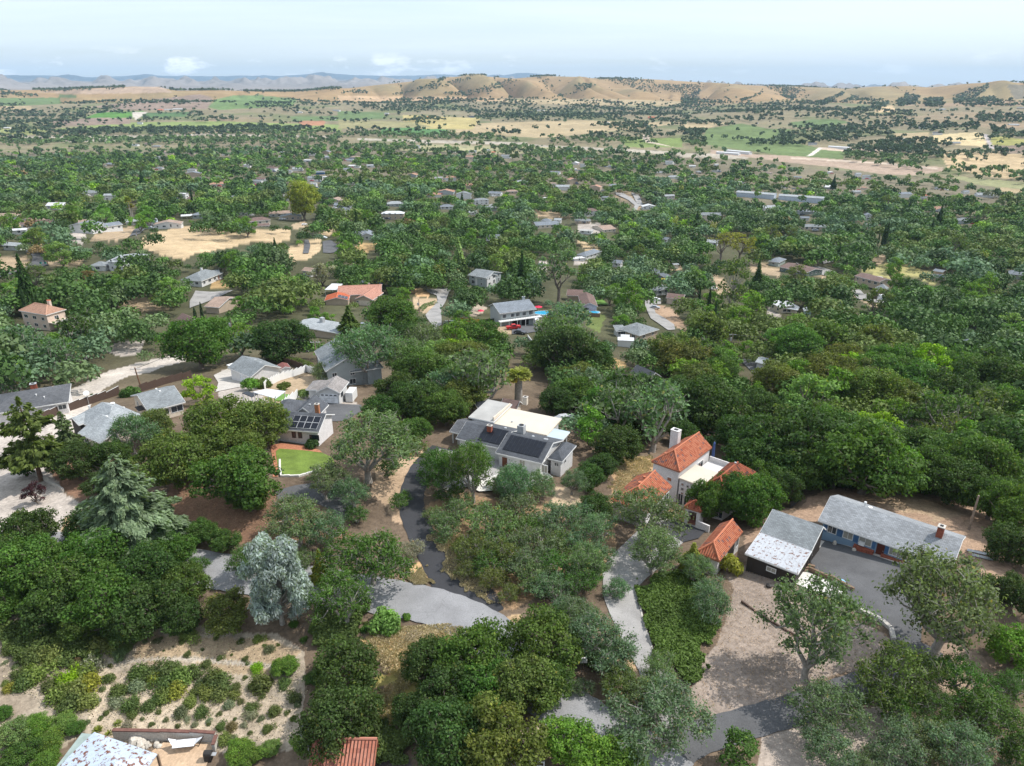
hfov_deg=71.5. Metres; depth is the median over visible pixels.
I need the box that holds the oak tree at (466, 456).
[438,438,495,503]
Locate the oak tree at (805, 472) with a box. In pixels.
[770,442,827,490]
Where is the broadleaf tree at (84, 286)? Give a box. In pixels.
[71,280,91,297]
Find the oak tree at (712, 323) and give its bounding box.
[687,310,729,343]
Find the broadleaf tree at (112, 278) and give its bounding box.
[105,273,123,289]
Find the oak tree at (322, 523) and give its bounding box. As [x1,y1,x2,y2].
[301,507,349,549]
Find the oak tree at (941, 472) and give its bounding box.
[918,451,987,506]
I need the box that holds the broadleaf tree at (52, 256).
[40,240,71,267]
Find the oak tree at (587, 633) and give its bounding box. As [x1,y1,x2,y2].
[556,607,641,677]
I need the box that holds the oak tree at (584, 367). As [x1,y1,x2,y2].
[559,360,601,378]
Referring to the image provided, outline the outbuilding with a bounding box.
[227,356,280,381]
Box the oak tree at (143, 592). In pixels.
[107,577,189,641]
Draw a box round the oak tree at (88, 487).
[77,470,105,495]
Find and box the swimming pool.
[535,311,552,316]
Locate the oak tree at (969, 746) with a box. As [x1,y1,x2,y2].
[916,715,1002,765]
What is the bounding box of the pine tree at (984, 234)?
[976,231,988,237]
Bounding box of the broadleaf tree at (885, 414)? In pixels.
[857,410,906,429]
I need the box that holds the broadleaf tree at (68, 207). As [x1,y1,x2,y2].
[63,205,83,223]
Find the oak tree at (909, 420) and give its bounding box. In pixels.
[887,401,942,429]
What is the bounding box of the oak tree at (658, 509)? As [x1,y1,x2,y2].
[607,482,693,539]
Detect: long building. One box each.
[716,151,740,155]
[726,149,751,154]
[736,190,776,199]
[778,194,823,203]
[828,146,850,149]
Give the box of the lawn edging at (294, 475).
[279,459,315,476]
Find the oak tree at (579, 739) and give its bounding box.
[539,712,617,765]
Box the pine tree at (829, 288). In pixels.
[822,284,839,294]
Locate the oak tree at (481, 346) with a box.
[455,338,489,352]
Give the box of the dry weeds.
[0,625,312,742]
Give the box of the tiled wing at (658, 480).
[611,470,671,524]
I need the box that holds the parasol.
[711,441,715,456]
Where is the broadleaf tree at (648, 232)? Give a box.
[638,227,651,240]
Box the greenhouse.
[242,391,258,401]
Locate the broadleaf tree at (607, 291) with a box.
[602,285,615,305]
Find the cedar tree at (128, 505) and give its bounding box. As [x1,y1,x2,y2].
[74,452,191,563]
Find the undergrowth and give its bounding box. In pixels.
[0,600,608,764]
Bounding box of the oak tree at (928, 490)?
[906,452,933,494]
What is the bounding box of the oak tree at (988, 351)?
[973,343,1013,359]
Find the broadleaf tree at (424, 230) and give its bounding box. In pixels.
[420,224,430,235]
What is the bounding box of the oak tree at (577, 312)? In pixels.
[545,299,593,325]
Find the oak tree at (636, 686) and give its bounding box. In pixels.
[615,667,674,710]
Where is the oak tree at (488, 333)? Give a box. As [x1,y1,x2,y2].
[459,317,513,353]
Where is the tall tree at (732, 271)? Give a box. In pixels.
[715,252,752,303]
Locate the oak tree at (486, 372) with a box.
[439,346,510,409]
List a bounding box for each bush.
[0,642,15,656]
[0,659,8,666]
[0,679,9,686]
[1,681,16,694]
[8,665,27,681]
[10,662,20,669]
[10,672,37,694]
[20,646,42,668]
[20,659,63,690]
[33,640,64,669]
[39,671,65,694]
[41,680,70,707]
[47,675,95,703]
[53,691,81,715]
[54,662,84,685]
[66,658,81,667]
[71,634,89,645]
[71,691,101,712]
[75,660,99,677]
[78,670,103,692]
[79,653,108,673]
[85,634,113,654]
[98,685,105,692]
[100,673,116,684]
[103,708,112,716]
[104,639,122,656]
[107,679,135,699]
[107,694,128,710]
[110,647,128,663]
[118,693,141,714]
[120,643,133,653]
[121,716,133,727]
[126,661,151,682]
[126,677,146,694]
[126,706,140,719]
[139,663,161,682]
[140,699,157,715]
[143,672,172,695]
[144,672,162,689]
[146,693,162,706]
[151,637,160,643]
[151,657,182,680]
[153,686,172,707]
[163,679,187,702]
[168,665,193,688]
[171,705,189,720]
[178,627,201,645]
[181,690,196,709]
[183,649,191,658]
[183,663,204,679]
[183,715,190,723]
[188,681,203,696]
[191,721,198,727]
[193,703,210,720]
[194,677,203,685]
[197,680,217,703]
[200,658,212,671]
[201,666,226,685]
[203,670,233,695]
[205,717,212,722]
[209,685,229,705]
[215,719,227,732]
[216,655,225,660]
[217,730,235,748]
[222,699,235,710]
[226,721,237,732]
[227,689,241,701]
[230,681,242,690]
[236,637,244,644]
[237,697,245,705]
[238,721,247,729]
[240,709,258,721]
[242,655,249,661]
[243,700,261,711]
[247,679,256,694]
[248,672,276,696]
[250,662,262,676]
[252,633,268,644]
[257,714,265,722]
[262,722,277,734]
[263,644,275,654]
[266,703,282,718]
[277,676,291,691]
[286,688,301,704]
[288,619,298,628]
[290,714,296,721]
[294,701,301,707]
[299,635,308,643]
[359,624,367,633]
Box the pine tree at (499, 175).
[496,169,504,178]
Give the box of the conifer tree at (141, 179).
[139,170,146,184]
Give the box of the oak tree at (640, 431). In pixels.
[627,400,673,439]
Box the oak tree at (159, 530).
[145,525,179,549]
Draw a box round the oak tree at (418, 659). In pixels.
[396,632,463,689]
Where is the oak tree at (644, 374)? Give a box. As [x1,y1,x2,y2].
[623,371,669,398]
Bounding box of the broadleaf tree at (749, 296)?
[740,292,765,303]
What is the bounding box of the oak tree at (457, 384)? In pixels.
[442,375,487,413]
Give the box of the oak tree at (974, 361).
[948,352,1012,387]
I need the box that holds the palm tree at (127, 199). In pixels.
[124,196,131,215]
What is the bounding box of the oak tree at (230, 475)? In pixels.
[185,442,284,511]
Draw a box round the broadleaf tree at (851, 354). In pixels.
[839,351,860,362]
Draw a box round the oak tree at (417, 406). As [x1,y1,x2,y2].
[394,378,444,418]
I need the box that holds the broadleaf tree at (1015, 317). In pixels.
[998,312,1023,329]
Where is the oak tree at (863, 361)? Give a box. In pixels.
[852,356,886,373]
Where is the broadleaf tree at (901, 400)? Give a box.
[871,397,913,420]
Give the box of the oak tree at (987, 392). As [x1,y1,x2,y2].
[967,386,1016,412]
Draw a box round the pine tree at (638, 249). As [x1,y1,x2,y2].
[633,244,646,254]
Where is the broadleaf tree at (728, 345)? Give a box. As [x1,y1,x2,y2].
[720,339,734,352]
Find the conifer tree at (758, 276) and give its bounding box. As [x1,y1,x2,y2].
[749,259,762,290]
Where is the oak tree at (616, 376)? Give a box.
[580,366,666,400]
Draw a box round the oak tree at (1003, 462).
[939,434,1023,484]
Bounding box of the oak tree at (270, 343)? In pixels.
[246,318,316,362]
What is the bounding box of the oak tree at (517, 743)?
[452,690,551,765]
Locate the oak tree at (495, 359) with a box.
[450,355,500,378]
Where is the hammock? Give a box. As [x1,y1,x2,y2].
[167,736,203,747]
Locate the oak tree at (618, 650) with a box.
[594,633,638,673]
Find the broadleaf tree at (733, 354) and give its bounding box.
[719,349,743,363]
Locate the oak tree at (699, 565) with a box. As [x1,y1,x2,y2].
[680,552,718,580]
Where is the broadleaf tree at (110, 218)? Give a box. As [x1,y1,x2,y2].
[92,208,113,222]
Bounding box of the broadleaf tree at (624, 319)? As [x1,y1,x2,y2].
[611,314,631,325]
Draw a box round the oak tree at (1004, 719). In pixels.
[956,685,1023,765]
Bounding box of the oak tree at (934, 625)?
[871,540,1015,659]
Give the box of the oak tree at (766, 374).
[750,357,802,396]
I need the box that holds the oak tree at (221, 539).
[205,527,241,552]
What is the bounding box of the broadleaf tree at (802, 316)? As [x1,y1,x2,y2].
[784,313,807,320]
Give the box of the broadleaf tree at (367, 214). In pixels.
[362,209,373,226]
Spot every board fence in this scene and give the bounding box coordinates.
[41,386,119,415]
[138,370,191,390]
[265,357,302,367]
[589,313,599,316]
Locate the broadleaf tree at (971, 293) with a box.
[966,291,986,298]
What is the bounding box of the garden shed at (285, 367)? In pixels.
[277,362,290,372]
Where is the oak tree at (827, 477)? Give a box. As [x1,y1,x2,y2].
[813,449,862,489]
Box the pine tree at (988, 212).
[982,206,994,219]
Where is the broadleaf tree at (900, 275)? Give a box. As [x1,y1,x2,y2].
[888,273,904,286]
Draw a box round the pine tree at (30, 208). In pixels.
[24,206,38,214]
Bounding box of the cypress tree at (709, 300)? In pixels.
[706,288,711,311]
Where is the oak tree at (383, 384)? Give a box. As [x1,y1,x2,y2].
[372,370,419,396]
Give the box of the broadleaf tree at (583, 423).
[575,404,604,449]
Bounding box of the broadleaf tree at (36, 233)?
[27,226,47,252]
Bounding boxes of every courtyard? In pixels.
[662,520,704,541]
[811,539,928,653]
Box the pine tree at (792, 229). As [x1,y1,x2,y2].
[784,224,797,235]
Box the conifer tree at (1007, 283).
[999,271,1008,288]
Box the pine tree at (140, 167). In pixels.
[135,162,145,171]
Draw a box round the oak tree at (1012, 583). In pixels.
[980,570,1023,615]
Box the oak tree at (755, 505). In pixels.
[724,473,789,528]
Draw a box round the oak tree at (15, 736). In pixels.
[0,714,32,748]
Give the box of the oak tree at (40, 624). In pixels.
[15,577,78,637]
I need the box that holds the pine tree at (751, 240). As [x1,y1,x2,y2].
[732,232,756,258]
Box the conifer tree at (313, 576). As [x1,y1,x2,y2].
[308,549,332,585]
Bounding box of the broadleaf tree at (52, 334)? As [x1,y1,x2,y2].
[37,332,79,372]
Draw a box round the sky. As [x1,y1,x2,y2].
[0,0,1023,86]
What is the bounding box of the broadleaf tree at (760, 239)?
[752,235,770,248]
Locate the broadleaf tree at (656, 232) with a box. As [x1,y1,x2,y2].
[649,228,662,241]
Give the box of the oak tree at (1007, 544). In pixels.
[981,520,1023,565]
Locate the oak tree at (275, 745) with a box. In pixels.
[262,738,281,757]
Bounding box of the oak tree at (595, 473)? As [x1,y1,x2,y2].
[576,460,607,492]
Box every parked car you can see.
[514,329,526,334]
[554,413,573,419]
[650,305,659,308]
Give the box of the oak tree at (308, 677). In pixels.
[301,669,324,685]
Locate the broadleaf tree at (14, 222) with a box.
[0,212,23,232]
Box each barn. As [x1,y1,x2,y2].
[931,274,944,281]
[933,269,945,273]
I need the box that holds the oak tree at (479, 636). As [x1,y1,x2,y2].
[430,614,513,682]
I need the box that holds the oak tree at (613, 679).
[599,661,643,699]
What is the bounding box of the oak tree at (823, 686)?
[781,672,876,740]
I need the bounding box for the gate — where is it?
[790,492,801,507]
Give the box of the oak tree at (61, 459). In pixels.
[43,438,98,480]
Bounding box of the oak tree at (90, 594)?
[56,561,138,632]
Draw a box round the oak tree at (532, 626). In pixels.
[501,600,583,674]
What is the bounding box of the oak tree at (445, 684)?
[404,660,487,719]
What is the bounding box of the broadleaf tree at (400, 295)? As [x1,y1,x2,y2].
[396,286,412,304]
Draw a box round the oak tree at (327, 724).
[287,677,388,765]
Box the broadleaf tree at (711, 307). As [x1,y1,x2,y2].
[704,304,719,313]
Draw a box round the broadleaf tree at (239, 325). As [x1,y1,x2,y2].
[220,321,253,356]
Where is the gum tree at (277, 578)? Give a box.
[236,531,313,625]
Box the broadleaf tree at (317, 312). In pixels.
[307,306,321,318]
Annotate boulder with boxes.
[128,736,137,745]
[136,738,146,747]
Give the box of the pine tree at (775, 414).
[772,403,805,425]
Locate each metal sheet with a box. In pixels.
[967,549,988,554]
[972,553,993,560]
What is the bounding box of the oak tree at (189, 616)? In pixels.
[148,595,204,636]
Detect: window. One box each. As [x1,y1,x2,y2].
[58,404,66,409]
[170,404,182,412]
[309,435,319,440]
[349,378,355,384]
[519,459,524,467]
[541,464,547,473]
[716,512,722,518]
[766,566,775,573]
[827,525,836,534]
[842,531,853,540]
[858,536,871,546]
[888,547,902,558]
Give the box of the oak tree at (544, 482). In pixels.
[529,467,557,496]
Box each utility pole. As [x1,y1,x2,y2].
[130,367,140,384]
[967,495,979,529]
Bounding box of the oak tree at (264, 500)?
[229,493,270,511]
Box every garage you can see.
[305,375,356,403]
[698,518,742,573]
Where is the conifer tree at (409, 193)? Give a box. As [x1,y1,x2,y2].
[407,185,411,198]
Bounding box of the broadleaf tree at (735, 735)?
[715,725,759,765]
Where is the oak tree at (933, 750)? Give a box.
[896,715,955,765]
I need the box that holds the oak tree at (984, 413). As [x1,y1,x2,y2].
[968,408,1022,435]
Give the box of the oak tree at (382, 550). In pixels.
[312,524,420,585]
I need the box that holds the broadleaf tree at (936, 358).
[912,342,953,373]
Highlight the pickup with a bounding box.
[506,323,520,329]
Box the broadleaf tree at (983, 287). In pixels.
[960,280,990,297]
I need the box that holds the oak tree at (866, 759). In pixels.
[841,743,887,765]
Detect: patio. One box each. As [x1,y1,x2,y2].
[150,742,211,765]
[464,473,551,490]
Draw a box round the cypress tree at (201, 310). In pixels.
[199,302,203,317]
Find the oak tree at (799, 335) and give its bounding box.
[774,321,827,362]
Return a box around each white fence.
[263,365,315,388]
[282,389,297,399]
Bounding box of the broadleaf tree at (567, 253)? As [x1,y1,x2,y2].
[536,247,580,303]
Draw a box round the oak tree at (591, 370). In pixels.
[569,366,601,383]
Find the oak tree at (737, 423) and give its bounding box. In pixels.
[712,412,772,444]
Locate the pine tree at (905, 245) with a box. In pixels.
[900,242,910,247]
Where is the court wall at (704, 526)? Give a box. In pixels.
[697,521,709,532]
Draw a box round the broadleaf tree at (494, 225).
[487,221,497,232]
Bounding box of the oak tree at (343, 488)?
[328,475,371,506]
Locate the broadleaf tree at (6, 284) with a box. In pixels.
[0,278,17,293]
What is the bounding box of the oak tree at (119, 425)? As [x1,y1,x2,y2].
[103,411,169,454]
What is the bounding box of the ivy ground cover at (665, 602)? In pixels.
[634,569,724,682]
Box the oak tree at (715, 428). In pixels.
[711,419,728,447]
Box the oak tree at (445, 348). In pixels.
[432,340,479,362]
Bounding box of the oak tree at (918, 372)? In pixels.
[878,357,939,390]
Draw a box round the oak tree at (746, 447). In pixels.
[720,421,801,481]
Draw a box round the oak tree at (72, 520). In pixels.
[58,507,95,543]
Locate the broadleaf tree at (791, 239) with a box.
[779,236,796,252]
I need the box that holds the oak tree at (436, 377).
[425,367,465,393]
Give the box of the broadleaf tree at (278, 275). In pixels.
[264,273,299,287]
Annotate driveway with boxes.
[190,290,231,307]
[214,369,239,391]
[276,481,355,520]
[305,399,361,420]
[399,445,503,611]
[436,449,502,489]
[512,323,537,333]
[603,518,696,727]
[659,642,942,763]
[852,289,883,301]
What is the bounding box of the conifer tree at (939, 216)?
[936,204,943,226]
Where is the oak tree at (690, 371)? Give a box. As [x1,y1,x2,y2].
[667,360,718,380]
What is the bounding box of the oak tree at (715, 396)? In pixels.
[675,370,754,436]
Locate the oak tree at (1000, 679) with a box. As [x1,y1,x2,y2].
[982,668,1023,702]
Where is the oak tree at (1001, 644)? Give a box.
[979,621,1023,671]
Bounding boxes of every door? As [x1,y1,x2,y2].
[240,374,246,381]
[320,394,337,402]
[359,300,369,305]
[502,457,506,466]
[677,493,682,505]
[728,543,734,553]
[875,543,884,554]
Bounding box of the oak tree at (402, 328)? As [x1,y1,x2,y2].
[391,321,429,344]
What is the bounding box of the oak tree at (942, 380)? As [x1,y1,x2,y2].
[923,367,995,402]
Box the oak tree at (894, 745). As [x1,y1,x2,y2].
[862,707,933,765]
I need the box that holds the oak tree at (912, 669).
[851,634,955,717]
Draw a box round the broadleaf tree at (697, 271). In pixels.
[686,265,703,291]
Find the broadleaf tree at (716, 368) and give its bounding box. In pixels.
[712,359,732,391]
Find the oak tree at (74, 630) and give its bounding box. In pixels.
[49,598,105,642]
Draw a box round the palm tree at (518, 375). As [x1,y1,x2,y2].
[506,366,531,401]
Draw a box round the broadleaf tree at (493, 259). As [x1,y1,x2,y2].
[487,252,507,272]
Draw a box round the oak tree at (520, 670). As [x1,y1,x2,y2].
[486,650,566,716]
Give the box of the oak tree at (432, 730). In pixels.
[396,695,493,765]
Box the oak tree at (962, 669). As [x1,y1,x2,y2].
[923,651,1004,708]
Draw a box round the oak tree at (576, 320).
[549,315,583,327]
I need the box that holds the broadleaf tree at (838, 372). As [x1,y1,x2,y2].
[813,365,855,406]
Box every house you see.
[0,213,18,219]
[0,382,72,423]
[1,242,24,250]
[20,219,52,227]
[45,202,66,208]
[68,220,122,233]
[68,402,141,445]
[81,190,98,195]
[90,253,149,270]
[103,194,116,200]
[130,222,153,235]
[130,385,185,417]
[154,219,183,228]
[174,313,195,328]
[179,193,188,198]
[181,212,203,218]
[181,267,222,286]
[185,171,201,176]
[204,296,239,313]
[210,182,225,185]
[236,211,254,215]
[248,217,270,226]
[253,180,263,183]
[255,177,265,180]
[266,166,278,171]
[269,210,293,216]
[279,213,301,219]
[292,167,302,170]
[301,317,342,338]
[307,176,322,181]
[314,339,383,385]
[315,171,324,174]
[332,197,342,204]
[333,203,352,208]
[355,229,372,239]
[381,211,404,219]
[386,201,402,206]
[408,172,417,177]
[427,192,441,196]
[437,189,454,194]
[440,204,452,209]
[446,176,455,181]
[449,399,575,476]
[456,191,471,198]
[468,269,501,287]
[473,198,488,204]
[488,191,502,195]
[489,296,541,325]
[502,396,528,409]
[506,190,517,193]
[532,221,558,228]
[554,218,561,222]
[556,185,569,190]
[567,177,577,183]
[570,249,601,260]
[578,292,597,310]
[579,229,592,233]
[584,208,597,216]
[590,185,601,190]
[592,225,615,232]
[613,322,658,340]
[631,365,661,376]
[641,204,655,209]
[649,284,669,295]
[651,427,755,519]
[652,268,670,281]
[662,237,670,242]
[663,194,674,198]
[665,161,673,164]
[666,293,685,304]
[668,175,678,178]
[700,212,721,220]
[707,239,717,245]
[755,357,771,367]
[762,205,775,209]
[768,257,785,266]
[770,300,799,313]
[779,263,822,275]
[796,209,816,214]
[802,224,825,229]
[818,495,965,568]
[851,190,861,193]
[854,273,890,293]
[862,175,870,178]
[864,213,871,220]
[898,192,911,197]
[934,206,945,211]
[957,218,969,223]
[974,192,993,197]
[1008,270,1022,279]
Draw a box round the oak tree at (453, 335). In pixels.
[441,328,479,343]
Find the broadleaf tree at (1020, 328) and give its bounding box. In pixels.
[1001,321,1023,337]
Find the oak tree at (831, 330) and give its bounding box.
[805,316,851,350]
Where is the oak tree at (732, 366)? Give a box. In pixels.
[703,346,744,382]
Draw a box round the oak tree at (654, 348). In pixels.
[647,331,707,364]
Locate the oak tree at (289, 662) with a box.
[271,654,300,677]
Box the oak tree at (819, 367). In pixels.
[802,350,858,397]
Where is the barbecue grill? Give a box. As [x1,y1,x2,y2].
[203,750,216,761]
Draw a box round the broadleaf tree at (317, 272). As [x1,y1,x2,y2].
[305,263,338,285]
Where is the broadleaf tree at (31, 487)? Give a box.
[20,480,46,503]
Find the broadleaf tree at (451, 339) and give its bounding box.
[446,337,461,345]
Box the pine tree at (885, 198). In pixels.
[881,194,890,203]
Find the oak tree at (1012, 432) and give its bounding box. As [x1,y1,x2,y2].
[970,413,1023,474]
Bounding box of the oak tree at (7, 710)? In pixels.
[0,704,14,721]
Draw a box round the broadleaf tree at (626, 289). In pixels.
[614,278,644,315]
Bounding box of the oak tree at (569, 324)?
[550,323,596,339]
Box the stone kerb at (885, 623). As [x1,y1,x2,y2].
[856,608,896,640]
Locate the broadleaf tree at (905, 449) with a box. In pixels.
[892,443,924,494]
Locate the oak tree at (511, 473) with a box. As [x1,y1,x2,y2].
[495,459,534,507]
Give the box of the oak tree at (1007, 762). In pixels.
[995,739,1023,765]
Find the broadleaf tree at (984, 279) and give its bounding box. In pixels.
[971,271,1001,294]
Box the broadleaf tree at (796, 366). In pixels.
[788,358,810,373]
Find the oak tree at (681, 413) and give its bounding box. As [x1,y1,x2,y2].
[663,392,694,421]
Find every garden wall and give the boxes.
[112,728,215,741]
[211,735,218,751]
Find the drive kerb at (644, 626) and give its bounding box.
[637,597,652,648]
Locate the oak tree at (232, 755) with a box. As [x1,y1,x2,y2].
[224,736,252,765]
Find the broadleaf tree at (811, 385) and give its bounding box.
[804,373,826,400]
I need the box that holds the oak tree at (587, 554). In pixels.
[559,540,611,580]
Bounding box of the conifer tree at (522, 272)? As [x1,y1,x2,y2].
[516,250,530,278]
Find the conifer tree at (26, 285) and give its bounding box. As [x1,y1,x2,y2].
[15,253,45,312]
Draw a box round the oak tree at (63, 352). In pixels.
[26,335,84,371]
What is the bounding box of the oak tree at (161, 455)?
[128,426,210,489]
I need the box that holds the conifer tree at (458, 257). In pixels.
[450,237,470,274]
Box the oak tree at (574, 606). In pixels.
[545,595,601,643]
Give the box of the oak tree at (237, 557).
[222,543,248,578]
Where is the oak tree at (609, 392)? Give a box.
[571,382,659,426]
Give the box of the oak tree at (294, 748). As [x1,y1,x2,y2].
[288,735,309,754]
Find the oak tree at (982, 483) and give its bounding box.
[953,474,1023,519]
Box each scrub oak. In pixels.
[294,544,315,569]
[342,503,369,522]
[373,456,399,476]
[388,489,412,509]
[397,537,426,560]
[405,435,428,453]
[421,505,441,520]
[427,509,463,544]
[433,482,469,504]
[440,492,478,522]
[449,530,478,554]
[451,556,484,577]
[452,527,500,563]
[464,498,524,538]
[467,545,506,578]
[472,526,514,554]
[475,566,513,590]
[487,475,500,494]
[487,535,520,573]
[494,490,541,517]
[497,581,522,602]
[498,541,554,575]
[499,478,542,500]
[504,513,546,541]
[504,522,567,559]
[514,559,558,591]
[521,567,566,598]
[525,506,563,536]
[531,548,580,582]
[535,529,573,556]
[535,576,573,604]
[540,602,568,626]
[542,499,582,530]
[551,593,586,611]
[553,525,588,553]
[560,498,597,524]
[563,562,602,595]
[569,677,595,696]
[579,560,607,583]
[584,540,618,566]
[600,575,632,600]
[638,703,663,726]
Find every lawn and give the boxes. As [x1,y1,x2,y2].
[276,394,289,400]
[276,449,333,474]
[386,287,400,294]
[595,297,606,303]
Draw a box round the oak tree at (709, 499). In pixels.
[684,478,732,520]
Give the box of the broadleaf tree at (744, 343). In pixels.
[739,340,754,356]
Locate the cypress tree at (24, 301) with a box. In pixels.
[20,287,27,307]
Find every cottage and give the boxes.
[12,228,27,234]
[301,267,316,276]
[308,737,378,765]
[574,219,590,223]
[612,260,623,266]
[800,216,809,220]
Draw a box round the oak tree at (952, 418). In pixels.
[921,412,969,436]
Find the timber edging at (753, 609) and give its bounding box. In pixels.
[741,600,802,639]
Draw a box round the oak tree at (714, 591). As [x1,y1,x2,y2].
[688,573,736,627]
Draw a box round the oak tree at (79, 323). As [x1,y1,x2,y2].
[51,306,99,359]
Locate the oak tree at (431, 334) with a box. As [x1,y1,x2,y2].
[400,319,452,350]
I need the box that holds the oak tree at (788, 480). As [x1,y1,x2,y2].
[763,469,805,502]
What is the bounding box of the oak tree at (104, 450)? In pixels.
[85,439,137,472]
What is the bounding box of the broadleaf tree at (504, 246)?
[499,245,508,251]
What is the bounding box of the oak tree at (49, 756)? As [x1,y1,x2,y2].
[28,744,62,765]
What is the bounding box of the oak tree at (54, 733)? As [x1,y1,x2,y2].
[37,725,64,751]
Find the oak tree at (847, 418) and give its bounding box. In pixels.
[815,402,861,428]
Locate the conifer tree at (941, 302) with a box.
[938,296,944,311]
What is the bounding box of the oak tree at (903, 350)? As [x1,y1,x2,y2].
[867,342,922,362]
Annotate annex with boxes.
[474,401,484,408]
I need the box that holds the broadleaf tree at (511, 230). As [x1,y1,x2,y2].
[502,226,520,238]
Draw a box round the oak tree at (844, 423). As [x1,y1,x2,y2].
[829,416,860,429]
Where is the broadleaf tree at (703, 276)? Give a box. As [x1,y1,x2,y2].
[697,271,706,292]
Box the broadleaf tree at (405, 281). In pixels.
[398,274,414,294]
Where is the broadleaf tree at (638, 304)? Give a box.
[628,295,646,317]
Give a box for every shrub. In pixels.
[10,468,34,476]
[118,386,141,397]
[240,377,259,389]
[254,376,272,388]
[276,381,290,390]
[298,389,308,397]
[304,437,319,449]
[366,605,400,637]
[402,613,410,620]
[719,553,744,576]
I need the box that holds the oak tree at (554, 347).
[531,325,603,375]
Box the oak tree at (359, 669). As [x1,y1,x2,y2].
[309,629,384,701]
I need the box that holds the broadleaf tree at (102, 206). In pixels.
[94,203,113,214]
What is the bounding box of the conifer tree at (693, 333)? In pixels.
[691,326,695,338]
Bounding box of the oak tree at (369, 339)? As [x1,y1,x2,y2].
[326,317,406,372]
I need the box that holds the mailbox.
[580,657,586,669]
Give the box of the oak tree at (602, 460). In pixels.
[585,452,619,477]
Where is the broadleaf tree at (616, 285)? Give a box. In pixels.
[609,283,619,299]
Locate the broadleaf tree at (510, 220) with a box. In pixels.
[507,218,516,225]
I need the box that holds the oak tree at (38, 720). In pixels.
[19,710,55,737]
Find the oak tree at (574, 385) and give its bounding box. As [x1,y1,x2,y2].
[551,375,599,413]
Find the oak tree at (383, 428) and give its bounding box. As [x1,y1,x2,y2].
[327,406,427,483]
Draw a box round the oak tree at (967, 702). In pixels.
[950,683,1010,731]
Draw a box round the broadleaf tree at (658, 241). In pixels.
[643,233,660,249]
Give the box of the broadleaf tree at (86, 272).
[80,270,93,283]
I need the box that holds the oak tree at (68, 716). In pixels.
[51,708,79,729]
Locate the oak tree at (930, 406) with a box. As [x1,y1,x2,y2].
[902,387,988,435]
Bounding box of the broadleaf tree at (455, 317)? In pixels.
[451,310,472,322]
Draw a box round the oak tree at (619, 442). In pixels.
[588,424,646,465]
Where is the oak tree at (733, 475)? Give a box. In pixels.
[711,470,751,515]
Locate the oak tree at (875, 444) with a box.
[811,415,931,497]
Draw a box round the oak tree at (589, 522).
[569,509,619,546]
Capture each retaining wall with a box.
[32,471,64,491]
[808,567,854,590]
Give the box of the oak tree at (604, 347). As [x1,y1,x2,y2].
[569,341,618,371]
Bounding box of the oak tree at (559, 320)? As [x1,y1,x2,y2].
[533,312,578,336]
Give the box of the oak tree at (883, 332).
[851,321,895,350]
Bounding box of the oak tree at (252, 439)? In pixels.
[212,427,267,459]
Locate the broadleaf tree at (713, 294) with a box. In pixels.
[702,290,724,309]
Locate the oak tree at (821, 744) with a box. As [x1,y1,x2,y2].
[799,723,864,765]
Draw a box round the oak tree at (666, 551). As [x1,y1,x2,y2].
[624,523,686,576]
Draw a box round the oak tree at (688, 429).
[664,417,702,440]
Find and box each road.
[0,253,47,276]
[40,532,693,765]
[303,240,337,252]
[426,288,450,328]
[615,192,642,211]
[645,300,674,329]
[743,361,756,371]
[814,260,832,274]
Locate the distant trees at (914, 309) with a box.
[0,73,1023,450]
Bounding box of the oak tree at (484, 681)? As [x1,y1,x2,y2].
[457,654,511,718]
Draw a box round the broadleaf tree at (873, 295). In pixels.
[863,287,896,313]
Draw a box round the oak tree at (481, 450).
[451,440,494,475]
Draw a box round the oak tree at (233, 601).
[200,584,249,638]
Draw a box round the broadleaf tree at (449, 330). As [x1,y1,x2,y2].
[438,318,471,340]
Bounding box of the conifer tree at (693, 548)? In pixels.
[678,542,706,575]
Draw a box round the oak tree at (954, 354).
[934,343,981,370]
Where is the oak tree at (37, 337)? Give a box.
[1,332,46,364]
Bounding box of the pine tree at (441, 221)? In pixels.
[437,215,450,227]
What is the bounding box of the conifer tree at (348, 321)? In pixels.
[336,305,361,339]
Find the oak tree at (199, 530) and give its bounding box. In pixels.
[184,516,217,542]
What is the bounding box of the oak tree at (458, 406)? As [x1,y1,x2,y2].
[421,387,472,425]
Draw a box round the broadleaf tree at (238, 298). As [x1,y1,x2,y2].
[231,296,247,316]
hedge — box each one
[284,356,313,366]
[417,300,437,310]
[571,281,582,289]
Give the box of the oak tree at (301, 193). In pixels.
[284,178,320,220]
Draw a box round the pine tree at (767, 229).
[764,224,779,237]
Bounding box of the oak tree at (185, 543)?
[155,531,200,562]
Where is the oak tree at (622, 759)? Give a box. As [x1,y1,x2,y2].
[585,733,651,765]
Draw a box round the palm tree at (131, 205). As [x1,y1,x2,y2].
[126,203,134,216]
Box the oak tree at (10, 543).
[0,529,33,553]
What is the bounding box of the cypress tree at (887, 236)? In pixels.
[883,222,889,246]
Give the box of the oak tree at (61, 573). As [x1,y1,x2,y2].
[14,553,113,622]
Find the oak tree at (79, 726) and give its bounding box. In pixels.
[63,719,86,735]
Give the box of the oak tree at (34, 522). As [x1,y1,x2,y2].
[0,505,61,552]
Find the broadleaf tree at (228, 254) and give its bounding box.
[219,250,237,272]
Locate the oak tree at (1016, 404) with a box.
[981,383,1023,414]
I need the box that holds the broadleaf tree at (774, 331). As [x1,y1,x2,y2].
[761,328,781,358]
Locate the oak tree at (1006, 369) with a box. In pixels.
[974,354,1023,389]
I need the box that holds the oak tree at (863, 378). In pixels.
[833,365,908,409]
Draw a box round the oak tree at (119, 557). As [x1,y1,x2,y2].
[111,548,171,577]
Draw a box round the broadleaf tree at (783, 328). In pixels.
[768,323,813,355]
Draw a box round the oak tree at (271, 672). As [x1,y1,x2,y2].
[269,662,281,675]
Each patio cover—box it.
[253,389,285,402]
[325,283,342,292]

